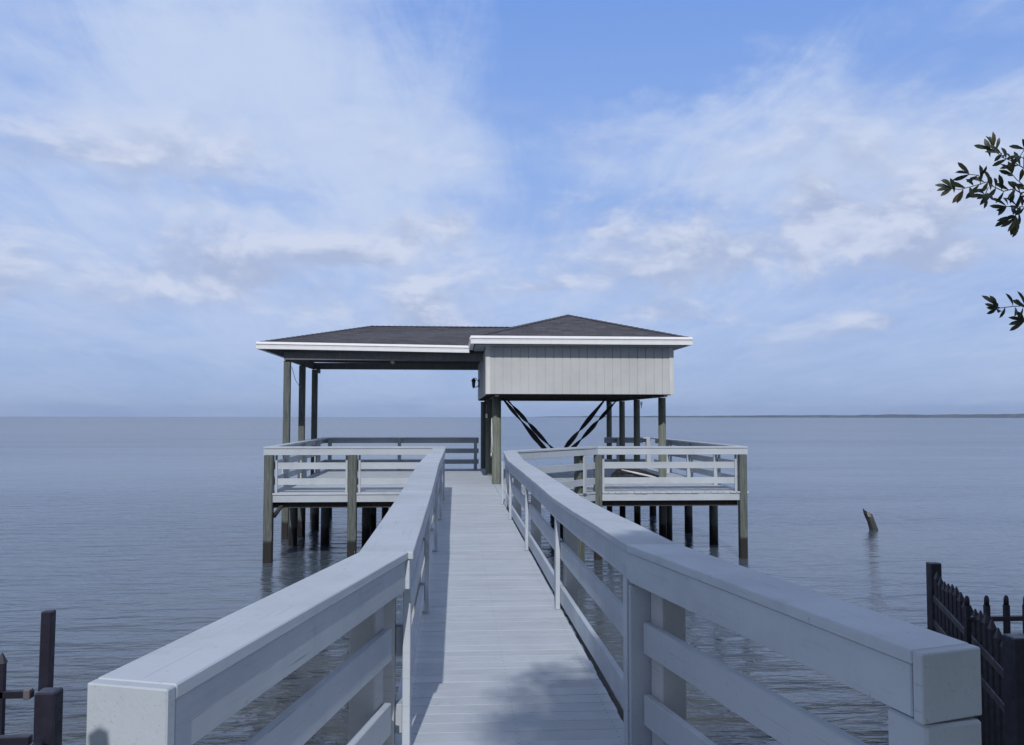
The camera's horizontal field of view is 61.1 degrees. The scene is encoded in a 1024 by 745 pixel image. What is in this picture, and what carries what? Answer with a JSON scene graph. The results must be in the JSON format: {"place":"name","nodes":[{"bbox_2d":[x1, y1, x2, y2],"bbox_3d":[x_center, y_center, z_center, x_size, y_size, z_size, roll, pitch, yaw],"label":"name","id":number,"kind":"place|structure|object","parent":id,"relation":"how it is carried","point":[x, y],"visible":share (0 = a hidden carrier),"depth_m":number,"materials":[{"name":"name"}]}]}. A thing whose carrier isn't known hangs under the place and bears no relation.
{"place":"outdoors","nodes":[
{"label":"outdoors","id":0,"kind":"place"},
{"bbox_2d":[0,417,1023,744],"bbox_3d":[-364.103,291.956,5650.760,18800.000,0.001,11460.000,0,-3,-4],"label":"water","id":1,"kind":"structure","parent":0,"point":[124,541],"depth_m":23.81,"materials":[{"name":"blue liquid"}]},
{"bbox_2d":[256,326,508,538],"bbox_3d":[-2.880,1.825,24.816,7.652,6.345,5.404,0,-3,-4],"label":"boat canopy","id":2,"kind":"object","parent":1,"relation":"in","point":[407,348],"visible":0.84,"depth_m":22.86,"materials":[{"name":"grey wood"}]},
{"bbox_2d":[272,468,748,545],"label":"pier platform","id":3,"kind":"structure","parent":1,"relation":"in","point":[297,500],"depth_m":20.26,"materials":[{"name":"white paint"}]},
{"bbox_2d":[272,437,328,485],"bbox_3d":[-5.559,2.424,23.117,0.232,1.189,8.400,0,-3,-4],"label":"railing","id":4,"kind":"object","parent":3,"relation":"attached to","point":[300,458],"visible":0.45,"depth_m":22.78,"materials":[{"name":"white paint"}]},
{"bbox_2d":[262,446,433,562],"bbox_3d":[-3.534,3.063,18.855,3.670,2.902,0.252,0,-3,-4],"label":"railing","id":5,"kind":"object","parent":3,"relation":"attached to","point":[352,466],"visible":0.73,"depth_m":18.82,"materials":[{"name":"white paint"}]},
{"bbox_2d":[325,437,478,469],"bbox_3d":[-3.473,2.644,27.380,4.840,1.189,0.212,0,-3,-4],"label":"railing","id":6,"kind":"object","parent":3,"relation":"on","point":[400,440],"visible":0.69,"depth_m":27.43,"materials":[{"name":"white paint"}]},
{"bbox_2d":[395,493,625,744],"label":"boardwalk","id":7,"kind":"structure","parent":3,"relation":"attached to","point":[503,655],"depth_m":6.04,"materials":[{"name":"white paint"}]},
{"bbox_2d":[86,552,407,744],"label":"railing","id":8,"kind":"object","parent":7,"relation":"attached to","point":[192,688],"visible":1,"depth_m":2.77,"materials":[{"name":"white paint"}]},
{"bbox_2d":[360,446,445,744],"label":"railing","id":9,"kind":"object","parent":7,"relation":"attached to","point":[409,523],"visible":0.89,"depth_m":5.20,"materials":[{"name":"white paint"}]},
{"bbox_2d":[501,451,675,744],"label":"railing","id":10,"kind":"object","parent":7,"relation":"attached to","point":[607,535],"visible":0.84,"depth_m":6.40,"materials":[{"name":"white paint"}]},
{"bbox_2d":[626,544,981,744],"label":"railing","id":11,"kind":"object","parent":7,"relation":"attached to","point":[924,683],"visible":1,"depth_m":3.07,"materials":[{"name":"white paint"}]},
{"bbox_2d":[507,446,596,561],"bbox_3d":[0.874,3.021,17.909,0.264,2.900,3.046,-2,-4,36],"label":"railing","id":12,"kind":"object","parent":3,"relation":"attached to","point":[580,467],"visible":0.65,"depth_m":18.46,"materials":[{"name":"white paint"}]},
{"bbox_2d":[604,437,650,468],"bbox_3d":[3.699,2.675,27.810,1.470,1.190,0.234,0,-3,-4],"label":"railing","id":13,"kind":"object","parent":3,"relation":"on","point":[647,440],"visible":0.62,"depth_m":27.79,"materials":[{"name":"white paint"}]},
{"bbox_2d":[594,446,747,559],"bbox_3d":[3.534,3.096,19.308,3.445,2.899,0.252,0,-3,-4],"label":"railing","id":14,"kind":"object","parent":3,"relation":"attached to","point":[739,463],"visible":0.9,"depth_m":19.33,"materials":[{"name":"white paint"}]},
{"bbox_2d":[650,437,738,484],"bbox_3d":[4.836,2.464,23.673,0.217,1.190,8.181,0,-3,-4],"label":"railing","id":15,"kind":"object","parent":3,"relation":"on","point":[715,472],"visible":0.41,"depth_m":22.90,"materials":[{"name":"white paint"}]},
{"bbox_2d":[468,314,692,538],"bbox_3d":[1.381,1.768,24.879,5.344,6.475,8.977,0,-3,-4],"label":"storage room","id":16,"kind":"object","parent":1,"relation":"in","point":[567,357],"visible":0.95,"depth_m":20.96,"materials":[{"name":"paint"}]},
{"bbox_2d":[471,378,478,388],"bbox_3d":[-1.148,0.330,27.000,0.262,0.339,0.170,0,-3,-4],"label":"wall lantern","id":17,"kind":"object","parent":16,"relation":"attached to","point":[473,380],"depth_m":26.96,"materials":[{"name":"black paint"}]},
{"bbox_2d":[491,418,492,455],"bbox_3d":[-0.498,1.602,21.324,0.060,0.963,0.040,2,-4,-38],"label":"rope","id":18,"kind":"object","parent":16,"relation":"hanging from","point":[491,438],"visible":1,"depth_m":21.32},
{"bbox_2d":[502,397,606,448],"bbox_3d":[1.127,1.429,23.077,2.877,1.645,0.139,0,-3,-4],"label":"hammock","id":19,"kind":"object","parent":16,"relation":"hanging from","point":[537,440],"visible":0.78,"depth_m":23.04,"materials":[{"name":"black fabric"}]},
{"bbox_2d":[506,398,618,450],"bbox_3d":[1.409,1.514,24.295,3.237,1.689,0.133,0,-3,-4],"label":"hammock","id":20,"kind":"object","parent":16,"relation":"hanging from","point":[543,439],"visible":0.77,"depth_m":24.26,"materials":[{"name":"black fabric"}]},
{"bbox_2d":[863,508,877,529],"bbox_3d":[10.011,4.335,24.206,0.421,1.100,0.238,0,-3,-4],"label":"leaning stump","id":21,"kind":"object","parent":1,"relation":"in","point":[871,522],"visible":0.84,"depth_m":24.12,"materials":[{"name":"brown wood"}]},
{"bbox_2d":[0,0,1023,416],"label":"sky","id":22,"kind":"structure","parent":0,"point":[186,186],"materials":[{"name":"blue"}]},
{"bbox_2d":[611,468,658,476],"bbox_3d":[3.315,2.645,22.628,1.500,0.331,0.759,0,-3,-4],"label":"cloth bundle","id":23,"kind":"object","parent":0,"point":[630,472],"visible":0.59,"depth_m":22.45,"materials":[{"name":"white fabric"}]},
{"bbox_2d":[548,414,1023,417],"bbox_3d":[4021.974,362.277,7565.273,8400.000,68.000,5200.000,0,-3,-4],"label":"hills","id":24,"kind":"structure","parent":0,"point":[908,416],"depth_m":7543.63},
{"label":"ground","id":25,"kind":"structure","parent":0,"visible":0},
{"bbox_2d":[0,610,55,734],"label":"picket fence","id":26,"kind":"object","parent":25,"relation":"on","point":[47,649],"visible":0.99,"depth_m":2.95,"materials":[{"name":"black paint"}]},
{"bbox_2d":[0,687,62,744],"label":"picket fence","id":27,"kind":"object","parent":25,"relation":"on","point":[48,711],"visible":1,"depth_m":2.12,"materials":[{"name":"black paint"}]},
{"bbox_2d":[926,562,1023,744],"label":"picket fence","id":28,"kind":"object","parent":25,"relation":"on","point":[1001,718],"visible":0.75,"depth_m":2.95,"materials":[{"name":"black paint"}]},
{"bbox_2d":[935,132,1023,330],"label":"oak tree","id":29,"kind":"object","parent":25,"relation":"on","point":[1013,229],"visible":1,"depth_m":3.33,"materials":[{"name":"green plant"}]},
{"bbox_2d":[964,595,1023,716],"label":"picket fence","id":30,"kind":"object","parent":25,"relation":"on","point":[1006,617],"visible":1,"depth_m":3.17,"materials":[{"name":"black metal"}]}
]}

